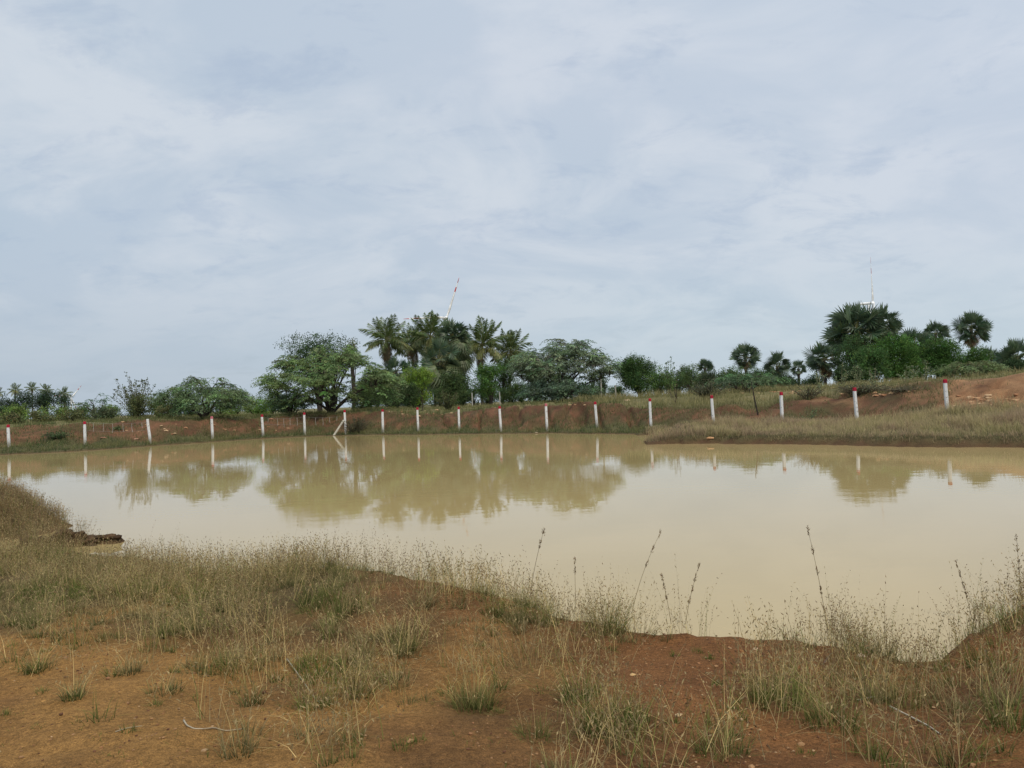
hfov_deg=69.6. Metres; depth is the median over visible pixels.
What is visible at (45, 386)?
coconut palm
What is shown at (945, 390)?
fence post
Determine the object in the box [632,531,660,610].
tall seed stalk
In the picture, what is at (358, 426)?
shrub
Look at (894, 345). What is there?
deep green tree
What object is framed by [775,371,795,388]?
dark bush
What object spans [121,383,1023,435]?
earth rubble
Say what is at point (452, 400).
shrub
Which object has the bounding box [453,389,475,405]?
shrub
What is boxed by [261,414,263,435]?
fence post
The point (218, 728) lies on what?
dry twig
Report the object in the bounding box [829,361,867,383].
green bush
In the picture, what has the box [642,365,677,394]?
leafy tree
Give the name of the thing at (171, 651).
tuft
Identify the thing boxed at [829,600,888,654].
grass clump
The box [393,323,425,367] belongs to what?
coconut palm
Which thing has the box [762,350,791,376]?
fan palm
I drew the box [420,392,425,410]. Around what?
thin sapling
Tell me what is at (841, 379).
tall weed
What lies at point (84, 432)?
fence post
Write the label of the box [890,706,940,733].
dry twig
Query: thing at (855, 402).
fence post
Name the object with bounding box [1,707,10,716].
tuft
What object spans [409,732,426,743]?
green sprout
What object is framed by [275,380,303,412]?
dark shrub
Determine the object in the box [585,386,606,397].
shrub
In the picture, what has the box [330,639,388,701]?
grass clump
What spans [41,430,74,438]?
shrub
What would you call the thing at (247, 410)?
shrub
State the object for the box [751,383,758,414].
dark stake
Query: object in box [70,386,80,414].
wind turbine
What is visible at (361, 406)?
shrub
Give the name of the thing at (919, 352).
deep green tree
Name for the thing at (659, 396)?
crest grass
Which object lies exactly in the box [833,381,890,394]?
slope shrub
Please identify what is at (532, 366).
thorn tree
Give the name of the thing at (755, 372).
green bush
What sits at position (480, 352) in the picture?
coconut palm
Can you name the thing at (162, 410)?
shrub
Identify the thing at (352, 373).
sapling
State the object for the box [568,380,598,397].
dark bush
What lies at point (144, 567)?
dry grass
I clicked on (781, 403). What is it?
fence post
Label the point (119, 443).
bank grass
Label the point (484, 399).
shrub
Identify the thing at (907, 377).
tall weed
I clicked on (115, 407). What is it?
shrub
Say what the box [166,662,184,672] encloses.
tuft
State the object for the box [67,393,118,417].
thorn sapling
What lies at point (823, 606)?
tall seed stalk
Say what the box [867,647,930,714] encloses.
grass clump
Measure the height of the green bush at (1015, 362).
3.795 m
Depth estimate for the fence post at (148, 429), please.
52.50 m
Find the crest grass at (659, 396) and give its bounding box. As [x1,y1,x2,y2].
[0,367,1023,427]
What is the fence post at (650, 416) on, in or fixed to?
on the ground at (64, 747)
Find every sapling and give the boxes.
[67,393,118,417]
[345,340,360,409]
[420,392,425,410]
[659,356,675,391]
[664,380,677,403]
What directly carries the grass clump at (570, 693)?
on the ground at (64, 747)
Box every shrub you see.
[0,402,32,421]
[0,410,27,424]
[26,408,58,421]
[32,402,73,420]
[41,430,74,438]
[57,406,87,421]
[69,402,96,420]
[86,403,119,420]
[99,404,123,417]
[108,425,126,430]
[112,372,155,415]
[118,389,155,419]
[146,396,166,416]
[152,402,182,416]
[184,397,214,416]
[209,400,236,415]
[223,396,250,415]
[243,395,260,414]
[251,397,273,415]
[256,389,280,412]
[259,391,323,413]
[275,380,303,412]
[339,416,371,433]
[347,388,377,409]
[375,385,406,408]
[412,388,433,407]
[426,384,459,406]
[435,389,458,409]
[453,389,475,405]
[477,391,500,404]
[496,383,518,404]
[511,378,604,402]
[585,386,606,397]
[606,383,628,395]
[704,372,793,391]
[790,383,825,399]
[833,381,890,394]
[878,385,925,393]
[929,360,1012,377]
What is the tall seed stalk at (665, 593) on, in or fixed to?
on the ground at (64, 747)
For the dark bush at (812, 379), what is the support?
on the ground at (64, 747)
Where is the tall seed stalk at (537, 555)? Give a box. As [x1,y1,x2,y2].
[528,528,544,607]
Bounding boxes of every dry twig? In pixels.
[183,719,203,728]
[204,727,241,730]
[286,658,319,702]
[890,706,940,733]
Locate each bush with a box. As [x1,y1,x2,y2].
[0,393,15,420]
[3,387,34,420]
[30,389,57,412]
[52,392,75,411]
[146,375,256,418]
[347,376,374,408]
[366,380,385,408]
[396,380,421,406]
[399,365,436,407]
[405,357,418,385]
[438,366,467,406]
[456,373,475,395]
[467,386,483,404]
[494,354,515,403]
[505,378,527,402]
[524,375,558,396]
[547,372,576,393]
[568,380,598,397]
[598,375,610,394]
[663,370,693,393]
[672,361,701,391]
[694,369,720,389]
[715,366,746,389]
[715,368,743,377]
[739,366,773,387]
[751,367,774,377]
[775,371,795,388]
[790,377,805,385]
[800,374,827,385]
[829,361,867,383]
[1001,355,1023,372]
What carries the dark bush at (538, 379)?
on the ground at (64, 747)
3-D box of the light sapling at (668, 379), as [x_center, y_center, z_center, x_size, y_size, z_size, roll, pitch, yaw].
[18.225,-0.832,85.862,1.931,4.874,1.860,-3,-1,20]
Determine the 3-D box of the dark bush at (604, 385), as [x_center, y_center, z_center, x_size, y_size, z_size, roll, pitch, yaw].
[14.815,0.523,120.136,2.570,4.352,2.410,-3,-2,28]
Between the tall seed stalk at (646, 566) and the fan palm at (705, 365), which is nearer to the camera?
the tall seed stalk at (646, 566)
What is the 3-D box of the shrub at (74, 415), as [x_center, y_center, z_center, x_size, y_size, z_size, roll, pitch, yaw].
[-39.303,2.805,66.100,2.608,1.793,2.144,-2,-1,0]
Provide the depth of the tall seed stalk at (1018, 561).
7.63 m
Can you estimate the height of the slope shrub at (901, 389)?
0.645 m
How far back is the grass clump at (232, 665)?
5.13 m
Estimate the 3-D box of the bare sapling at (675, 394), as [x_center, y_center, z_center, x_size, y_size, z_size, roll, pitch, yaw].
[11.349,0.692,51.915,0.948,2.104,1.688,-2,-1,0]
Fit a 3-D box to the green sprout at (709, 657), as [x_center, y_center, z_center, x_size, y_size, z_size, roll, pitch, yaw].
[1.373,1.909,5.162,0.119,0.060,0.138,-3,-2,29]
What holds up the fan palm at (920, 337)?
on the ground at (64, 747)
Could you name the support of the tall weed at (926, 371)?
on the ground at (64, 747)
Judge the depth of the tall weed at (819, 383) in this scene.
50.09 m
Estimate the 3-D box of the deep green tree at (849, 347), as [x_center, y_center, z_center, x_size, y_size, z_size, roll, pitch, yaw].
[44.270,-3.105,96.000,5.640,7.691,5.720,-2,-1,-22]
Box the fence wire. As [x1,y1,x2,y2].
[86,422,145,432]
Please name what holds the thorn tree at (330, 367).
on the ground at (64, 747)
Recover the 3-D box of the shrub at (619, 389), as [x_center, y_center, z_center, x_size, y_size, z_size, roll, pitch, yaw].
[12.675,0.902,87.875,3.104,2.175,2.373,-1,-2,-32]
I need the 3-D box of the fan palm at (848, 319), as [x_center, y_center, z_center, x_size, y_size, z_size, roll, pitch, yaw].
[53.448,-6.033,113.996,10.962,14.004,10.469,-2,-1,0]
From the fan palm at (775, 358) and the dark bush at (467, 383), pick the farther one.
the fan palm at (775, 358)
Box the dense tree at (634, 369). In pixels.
[614,351,664,396]
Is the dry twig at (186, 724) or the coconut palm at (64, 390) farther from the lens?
the coconut palm at (64, 390)
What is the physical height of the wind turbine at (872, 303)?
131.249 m
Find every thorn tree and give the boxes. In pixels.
[251,344,410,412]
[505,338,623,398]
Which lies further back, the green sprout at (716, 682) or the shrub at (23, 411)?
the shrub at (23, 411)
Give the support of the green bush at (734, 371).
on the ground at (64, 747)
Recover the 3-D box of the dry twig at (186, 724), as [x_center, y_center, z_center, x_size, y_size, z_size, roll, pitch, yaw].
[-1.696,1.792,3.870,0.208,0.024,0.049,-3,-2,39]
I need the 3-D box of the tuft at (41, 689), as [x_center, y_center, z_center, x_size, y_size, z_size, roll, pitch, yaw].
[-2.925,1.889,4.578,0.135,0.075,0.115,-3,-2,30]
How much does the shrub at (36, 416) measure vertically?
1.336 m
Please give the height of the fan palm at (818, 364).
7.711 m
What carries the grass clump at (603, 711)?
on the ground at (64, 747)
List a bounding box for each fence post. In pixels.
[6,425,10,446]
[83,421,86,444]
[146,419,151,442]
[210,416,213,438]
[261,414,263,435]
[303,413,305,433]
[343,410,346,433]
[381,409,383,432]
[416,407,418,431]
[458,407,459,430]
[498,406,501,431]
[545,404,547,430]
[594,402,597,427]
[649,398,651,425]
[710,395,714,421]
[779,392,783,419]
[852,387,858,417]
[943,379,948,408]
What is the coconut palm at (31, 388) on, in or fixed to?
on the ground at (64, 747)
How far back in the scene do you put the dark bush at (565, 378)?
91.12 m
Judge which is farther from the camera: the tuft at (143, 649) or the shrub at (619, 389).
the shrub at (619, 389)
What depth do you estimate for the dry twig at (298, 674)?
5.07 m
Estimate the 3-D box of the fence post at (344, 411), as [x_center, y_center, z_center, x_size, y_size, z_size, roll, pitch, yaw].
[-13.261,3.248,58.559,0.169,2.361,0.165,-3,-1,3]
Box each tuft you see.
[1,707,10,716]
[33,681,50,694]
[66,683,85,700]
[118,723,138,733]
[137,645,152,652]
[142,694,164,706]
[162,645,177,652]
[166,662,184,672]
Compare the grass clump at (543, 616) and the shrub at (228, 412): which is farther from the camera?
the shrub at (228, 412)
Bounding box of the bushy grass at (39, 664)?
[0,533,1019,767]
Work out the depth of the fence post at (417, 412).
55.37 m
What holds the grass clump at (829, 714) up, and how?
on the ground at (64, 747)
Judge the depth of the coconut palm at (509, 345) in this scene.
113.47 m
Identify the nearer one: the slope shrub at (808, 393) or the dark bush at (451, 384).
the slope shrub at (808, 393)
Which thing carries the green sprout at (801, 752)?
on the ground at (64, 747)
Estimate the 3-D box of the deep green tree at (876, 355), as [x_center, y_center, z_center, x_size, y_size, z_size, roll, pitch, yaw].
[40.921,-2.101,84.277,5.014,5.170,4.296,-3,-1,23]
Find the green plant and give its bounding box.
[799,407,817,420]
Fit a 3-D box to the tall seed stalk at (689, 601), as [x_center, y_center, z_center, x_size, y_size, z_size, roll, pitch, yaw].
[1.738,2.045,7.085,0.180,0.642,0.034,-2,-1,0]
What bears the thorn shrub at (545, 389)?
on the ground at (64, 747)
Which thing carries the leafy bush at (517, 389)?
on the ground at (64, 747)
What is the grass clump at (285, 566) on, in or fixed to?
on the ground at (64, 747)
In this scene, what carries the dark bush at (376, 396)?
on the ground at (64, 747)
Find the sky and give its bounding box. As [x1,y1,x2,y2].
[0,0,1023,418]
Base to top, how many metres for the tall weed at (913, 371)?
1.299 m
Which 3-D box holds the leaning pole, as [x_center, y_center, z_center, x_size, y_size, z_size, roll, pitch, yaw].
[-13.722,3.506,58.215,1.008,1.330,0.170,-1,-2,-31]
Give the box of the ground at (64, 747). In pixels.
[0,373,1023,767]
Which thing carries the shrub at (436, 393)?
on the ground at (64, 747)
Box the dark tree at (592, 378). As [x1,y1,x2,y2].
[585,368,598,387]
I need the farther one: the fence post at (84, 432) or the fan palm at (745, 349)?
the fan palm at (745, 349)
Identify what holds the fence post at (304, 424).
on the ground at (64, 747)
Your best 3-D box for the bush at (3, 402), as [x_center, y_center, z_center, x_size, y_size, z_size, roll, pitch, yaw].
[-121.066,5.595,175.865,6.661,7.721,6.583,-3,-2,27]
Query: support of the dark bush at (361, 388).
on the ground at (64, 747)
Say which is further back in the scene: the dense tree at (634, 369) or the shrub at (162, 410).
the dense tree at (634, 369)
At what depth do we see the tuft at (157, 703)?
4.36 m
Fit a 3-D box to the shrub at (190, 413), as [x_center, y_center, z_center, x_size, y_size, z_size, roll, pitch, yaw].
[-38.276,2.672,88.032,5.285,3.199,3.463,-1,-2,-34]
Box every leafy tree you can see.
[467,361,506,404]
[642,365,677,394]
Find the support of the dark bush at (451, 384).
on the ground at (64, 747)
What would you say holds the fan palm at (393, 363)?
on the ground at (64, 747)
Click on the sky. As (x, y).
(188, 187)
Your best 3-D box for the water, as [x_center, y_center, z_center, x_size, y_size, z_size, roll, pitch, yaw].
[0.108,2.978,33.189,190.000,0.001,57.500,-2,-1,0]
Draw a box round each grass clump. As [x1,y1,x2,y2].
[210,635,269,677]
[271,549,308,580]
[285,667,347,710]
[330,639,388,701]
[391,734,413,752]
[435,639,523,715]
[507,694,564,744]
[512,571,577,627]
[530,631,612,709]
[548,647,673,746]
[567,564,643,636]
[670,679,769,765]
[739,650,804,703]
[774,655,896,749]
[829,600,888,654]
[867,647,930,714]
[942,628,1023,739]
[972,586,1018,612]
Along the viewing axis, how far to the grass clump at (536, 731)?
3.90 m
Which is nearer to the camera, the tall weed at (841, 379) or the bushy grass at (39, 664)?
the bushy grass at (39, 664)
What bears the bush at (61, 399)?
on the ground at (64, 747)
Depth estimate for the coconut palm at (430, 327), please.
115.36 m
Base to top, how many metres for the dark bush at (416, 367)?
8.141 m
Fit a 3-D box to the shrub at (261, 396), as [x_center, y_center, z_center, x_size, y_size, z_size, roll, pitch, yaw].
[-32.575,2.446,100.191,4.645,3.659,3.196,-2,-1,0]
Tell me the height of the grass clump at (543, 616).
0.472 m
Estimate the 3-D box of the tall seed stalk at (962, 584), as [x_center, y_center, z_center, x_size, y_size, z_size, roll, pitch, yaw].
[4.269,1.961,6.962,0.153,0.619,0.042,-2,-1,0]
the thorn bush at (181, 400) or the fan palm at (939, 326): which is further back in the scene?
the fan palm at (939, 326)
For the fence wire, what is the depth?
51.17 m
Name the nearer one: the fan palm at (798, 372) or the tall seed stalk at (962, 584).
the tall seed stalk at (962, 584)
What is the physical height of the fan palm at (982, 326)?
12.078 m
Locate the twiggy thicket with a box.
[683,378,733,399]
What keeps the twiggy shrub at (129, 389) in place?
on the ground at (64, 747)
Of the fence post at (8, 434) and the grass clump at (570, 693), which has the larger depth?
the fence post at (8, 434)
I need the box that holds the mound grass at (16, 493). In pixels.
[0,474,96,539]
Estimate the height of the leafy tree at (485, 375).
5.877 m
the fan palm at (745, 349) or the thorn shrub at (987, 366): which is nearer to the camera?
the thorn shrub at (987, 366)
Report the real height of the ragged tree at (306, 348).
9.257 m
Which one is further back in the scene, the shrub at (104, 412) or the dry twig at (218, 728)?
the shrub at (104, 412)
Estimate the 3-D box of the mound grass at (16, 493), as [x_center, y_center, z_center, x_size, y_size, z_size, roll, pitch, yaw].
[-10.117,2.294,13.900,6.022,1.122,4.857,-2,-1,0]
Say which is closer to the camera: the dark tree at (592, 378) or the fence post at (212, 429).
the fence post at (212, 429)
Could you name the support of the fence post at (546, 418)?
on the ground at (64, 747)
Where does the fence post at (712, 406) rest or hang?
on the ground at (64, 747)
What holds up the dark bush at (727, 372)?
on the ground at (64, 747)
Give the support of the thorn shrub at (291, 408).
on the ground at (64, 747)
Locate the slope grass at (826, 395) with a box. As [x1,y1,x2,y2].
[659,375,1021,425]
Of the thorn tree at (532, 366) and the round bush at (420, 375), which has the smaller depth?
the thorn tree at (532, 366)
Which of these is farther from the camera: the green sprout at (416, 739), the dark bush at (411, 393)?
the dark bush at (411, 393)
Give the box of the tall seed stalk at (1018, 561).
[1015,534,1020,589]
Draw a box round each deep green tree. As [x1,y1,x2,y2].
[833,331,870,381]
[848,343,892,382]
[862,331,927,380]
[894,338,930,377]
[914,334,966,378]
[949,344,996,377]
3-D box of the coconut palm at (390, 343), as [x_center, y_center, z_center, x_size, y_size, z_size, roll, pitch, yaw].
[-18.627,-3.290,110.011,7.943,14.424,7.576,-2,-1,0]
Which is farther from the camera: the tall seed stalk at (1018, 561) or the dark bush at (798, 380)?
the dark bush at (798, 380)
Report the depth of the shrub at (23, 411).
74.83 m
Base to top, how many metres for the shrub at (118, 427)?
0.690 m
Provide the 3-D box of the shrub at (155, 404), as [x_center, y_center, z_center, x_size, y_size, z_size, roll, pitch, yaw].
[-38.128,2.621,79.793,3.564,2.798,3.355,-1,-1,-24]
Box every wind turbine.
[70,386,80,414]
[407,279,458,320]
[860,257,874,313]
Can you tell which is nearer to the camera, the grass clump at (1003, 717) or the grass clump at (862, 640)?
the grass clump at (1003, 717)
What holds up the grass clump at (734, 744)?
on the ground at (64, 747)
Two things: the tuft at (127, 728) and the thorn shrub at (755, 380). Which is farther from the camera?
the thorn shrub at (755, 380)
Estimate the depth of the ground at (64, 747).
4.71 m
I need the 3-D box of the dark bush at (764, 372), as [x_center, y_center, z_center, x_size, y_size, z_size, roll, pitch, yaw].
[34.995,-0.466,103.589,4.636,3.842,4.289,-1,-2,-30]
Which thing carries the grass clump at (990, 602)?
on the ground at (64, 747)
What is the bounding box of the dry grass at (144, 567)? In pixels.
[0,513,1023,767]
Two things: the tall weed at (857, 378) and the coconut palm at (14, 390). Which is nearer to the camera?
the tall weed at (857, 378)
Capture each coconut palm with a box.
[8,382,23,396]
[25,382,39,410]
[38,384,53,393]
[57,386,70,405]
[359,313,413,363]
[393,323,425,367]
[403,310,447,406]
[467,315,511,404]
[490,327,532,400]
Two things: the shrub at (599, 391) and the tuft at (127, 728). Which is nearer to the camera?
the tuft at (127, 728)
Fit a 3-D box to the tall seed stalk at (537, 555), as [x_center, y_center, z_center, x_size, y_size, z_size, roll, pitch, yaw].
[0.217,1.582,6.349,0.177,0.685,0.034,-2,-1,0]
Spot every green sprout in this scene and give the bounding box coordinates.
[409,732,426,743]
[701,652,714,659]
[708,677,724,685]
[795,747,815,756]
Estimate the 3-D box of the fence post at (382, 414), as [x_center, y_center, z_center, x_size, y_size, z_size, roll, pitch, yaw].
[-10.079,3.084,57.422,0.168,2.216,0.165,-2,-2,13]
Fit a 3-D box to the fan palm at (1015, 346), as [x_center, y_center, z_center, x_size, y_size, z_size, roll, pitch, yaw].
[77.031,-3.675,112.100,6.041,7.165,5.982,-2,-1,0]
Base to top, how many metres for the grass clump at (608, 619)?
0.541 m
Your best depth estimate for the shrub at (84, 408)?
81.97 m
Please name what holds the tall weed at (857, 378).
on the ground at (64, 747)
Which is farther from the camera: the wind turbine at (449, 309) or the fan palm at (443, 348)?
the wind turbine at (449, 309)
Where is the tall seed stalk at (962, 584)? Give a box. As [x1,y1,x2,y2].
[953,560,971,617]
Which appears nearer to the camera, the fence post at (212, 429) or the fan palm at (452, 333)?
the fence post at (212, 429)
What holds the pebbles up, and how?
on the ground at (64, 747)
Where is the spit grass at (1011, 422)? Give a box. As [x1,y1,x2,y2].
[643,392,1023,444]
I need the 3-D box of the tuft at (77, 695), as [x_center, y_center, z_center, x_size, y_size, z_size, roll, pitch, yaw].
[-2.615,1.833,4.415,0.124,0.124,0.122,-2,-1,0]
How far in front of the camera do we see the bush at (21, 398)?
175.41 m
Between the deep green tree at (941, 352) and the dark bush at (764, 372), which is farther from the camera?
the dark bush at (764, 372)
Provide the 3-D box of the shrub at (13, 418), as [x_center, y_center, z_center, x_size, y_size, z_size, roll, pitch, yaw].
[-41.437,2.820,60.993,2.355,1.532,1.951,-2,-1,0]
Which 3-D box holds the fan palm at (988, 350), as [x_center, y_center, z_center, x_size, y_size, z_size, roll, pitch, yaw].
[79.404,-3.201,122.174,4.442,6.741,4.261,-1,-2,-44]
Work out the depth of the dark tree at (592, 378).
129.69 m
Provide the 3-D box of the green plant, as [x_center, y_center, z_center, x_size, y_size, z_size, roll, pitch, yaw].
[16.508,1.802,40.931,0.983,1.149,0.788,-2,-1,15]
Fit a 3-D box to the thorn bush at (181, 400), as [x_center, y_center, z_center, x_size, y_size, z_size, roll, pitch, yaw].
[-25.578,1.165,61.021,8.973,3.898,7.106,-2,-1,0]
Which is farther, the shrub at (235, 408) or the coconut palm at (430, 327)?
the coconut palm at (430, 327)
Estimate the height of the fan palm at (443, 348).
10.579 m
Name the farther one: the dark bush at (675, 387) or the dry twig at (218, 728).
the dark bush at (675, 387)
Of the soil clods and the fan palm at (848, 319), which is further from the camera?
the fan palm at (848, 319)
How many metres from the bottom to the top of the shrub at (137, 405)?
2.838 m
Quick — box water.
[0,433,1023,661]
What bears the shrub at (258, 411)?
on the ground at (64, 747)
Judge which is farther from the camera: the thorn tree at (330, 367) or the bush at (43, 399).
the bush at (43, 399)
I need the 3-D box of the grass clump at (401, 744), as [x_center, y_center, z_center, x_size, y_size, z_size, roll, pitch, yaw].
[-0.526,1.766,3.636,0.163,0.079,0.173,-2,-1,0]
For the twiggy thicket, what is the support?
on the ground at (64, 747)
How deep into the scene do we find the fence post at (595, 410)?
48.43 m
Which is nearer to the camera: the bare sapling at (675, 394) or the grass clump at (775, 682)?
the grass clump at (775, 682)
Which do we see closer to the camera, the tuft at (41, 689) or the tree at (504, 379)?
the tuft at (41, 689)
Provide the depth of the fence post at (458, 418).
53.89 m
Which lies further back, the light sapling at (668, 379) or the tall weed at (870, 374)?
the light sapling at (668, 379)
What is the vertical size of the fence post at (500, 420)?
2.221 m
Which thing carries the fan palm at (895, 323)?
on the ground at (64, 747)
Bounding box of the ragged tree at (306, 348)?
[276,329,360,411]
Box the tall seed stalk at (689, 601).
[685,564,699,623]
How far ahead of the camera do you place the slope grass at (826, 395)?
42.92 m
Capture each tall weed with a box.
[814,370,827,391]
[833,363,850,386]
[850,365,863,383]
[868,368,881,384]
[896,365,912,381]
[908,365,919,381]
[915,360,929,380]
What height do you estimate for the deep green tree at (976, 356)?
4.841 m
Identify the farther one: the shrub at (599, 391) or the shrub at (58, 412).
the shrub at (599, 391)
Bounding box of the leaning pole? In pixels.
[333,420,343,434]
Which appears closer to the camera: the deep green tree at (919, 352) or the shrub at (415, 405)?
the shrub at (415, 405)
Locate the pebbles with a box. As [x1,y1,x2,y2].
[0,567,1019,767]
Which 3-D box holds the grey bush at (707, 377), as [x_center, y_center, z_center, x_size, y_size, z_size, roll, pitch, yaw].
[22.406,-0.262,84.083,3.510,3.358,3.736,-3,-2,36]
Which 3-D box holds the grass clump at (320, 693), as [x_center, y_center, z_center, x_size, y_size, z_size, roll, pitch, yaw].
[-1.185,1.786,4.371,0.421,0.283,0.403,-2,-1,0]
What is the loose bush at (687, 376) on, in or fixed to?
on the ground at (64, 747)
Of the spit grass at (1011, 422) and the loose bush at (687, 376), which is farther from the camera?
the loose bush at (687, 376)
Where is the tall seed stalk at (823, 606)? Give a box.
[806,524,827,632]
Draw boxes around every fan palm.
[376,356,412,407]
[416,337,468,406]
[432,316,473,405]
[696,358,713,373]
[728,341,761,372]
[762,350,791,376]
[789,360,806,386]
[801,338,844,384]
[819,302,891,355]
[874,303,904,378]
[897,327,933,356]
[922,319,952,378]
[950,310,993,349]
[982,346,999,364]
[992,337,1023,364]
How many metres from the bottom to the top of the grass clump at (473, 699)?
0.434 m
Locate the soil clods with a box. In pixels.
[3,529,1023,767]
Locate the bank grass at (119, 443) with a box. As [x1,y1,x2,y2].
[0,397,664,453]
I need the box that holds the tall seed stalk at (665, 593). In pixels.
[660,573,670,621]

